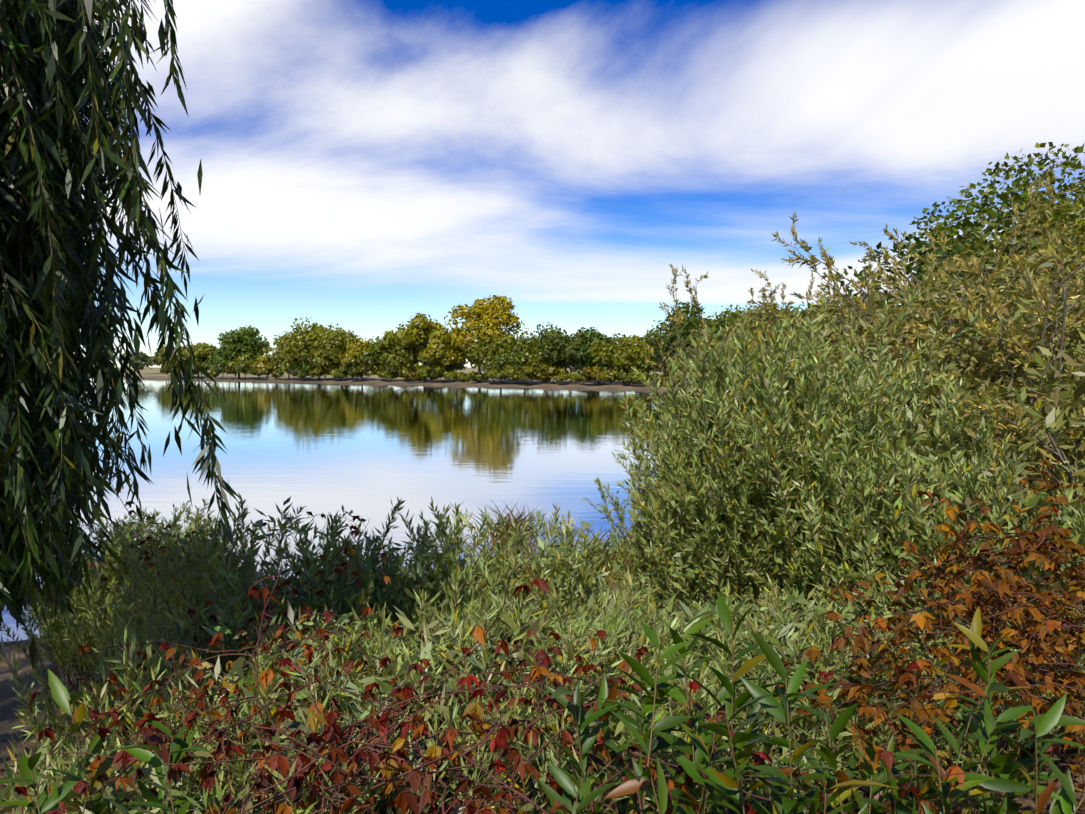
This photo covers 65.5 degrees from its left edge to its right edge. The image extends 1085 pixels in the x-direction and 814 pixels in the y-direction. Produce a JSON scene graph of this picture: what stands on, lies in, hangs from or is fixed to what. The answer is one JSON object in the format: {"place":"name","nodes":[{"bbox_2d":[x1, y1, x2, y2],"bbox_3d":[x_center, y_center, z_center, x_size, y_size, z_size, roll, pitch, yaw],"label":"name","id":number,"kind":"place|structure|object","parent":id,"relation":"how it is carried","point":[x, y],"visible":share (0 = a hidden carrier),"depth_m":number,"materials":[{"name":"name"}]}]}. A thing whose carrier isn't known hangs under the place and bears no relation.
{"place":"outdoors","nodes":[
{"label":"outdoors","id":0,"kind":"place"},
{"bbox_2d":[0,0,241,669],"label":"willow tree","id":1,"kind":"object","parent":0,"point":[77,264],"depth_m":2.48,"materials":[{"name":"green plant"}]},
{"bbox_2d":[0,378,685,641],"bbox_3d":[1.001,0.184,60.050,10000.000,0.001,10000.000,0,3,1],"label":"lake water","id":2,"kind":"structure","parent":0,"point":[366,452],"depth_m":29.16,"materials":[{"name":"blue liquid"}]},
{"bbox_2d":[0,367,1084,813],"bbox_3d":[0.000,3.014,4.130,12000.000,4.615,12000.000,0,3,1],"label":"ground","id":3,"kind":"structure","parent":0,"point":[8,713],"depth_m":8.04,"materials":[{"name":"soil"}]},
{"bbox_2d":[97,295,782,385],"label":"shore trees","id":4,"kind":"object","parent":3,"relation":"on","point":[316,350],"materials":[{"name":"green plant"}]},
{"bbox_2d":[264,497,644,611],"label":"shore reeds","id":5,"kind":"object","parent":3,"relation":"on","point":[607,543],"depth_m":11.98,"materials":[{"name":"green plant"}]},
{"bbox_2d":[0,388,1084,813],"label":"shrubs","id":6,"kind":"object","parent":3,"relation":"on","point":[438,620],"depth_m":2.84,"materials":[{"name":"green plant"}]},
{"bbox_2d":[0,449,1084,813],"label":"red-leaved shrubs","id":7,"kind":"object","parent":3,"relation":"on","point":[414,779],"visible":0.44,"depth_m":2.45,"materials":[{"name":"red plant"}]},
{"bbox_2d":[581,142,1084,786],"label":"shrubs","id":8,"kind":"object","parent":3,"relation":"on","point":[1019,312],"depth_m":5.33,"materials":[{"name":"green plant"}]},
{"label":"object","id":9,"kind":"object","parent":3,"relation":"on","visible":0},
{"bbox_2d":[725,301,848,378],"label":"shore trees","id":10,"kind":"object","parent":9,"relation":"attached to","point":[751,322],"visible":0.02,"depth_m":42.87,"materials":[{"name":"green plant"}]},
{"bbox_2d":[74,0,1084,366],"label":"sky","id":11,"kind":"structure","parent":0,"point":[368,166],"materials":[{"name":"white"}]}
]}

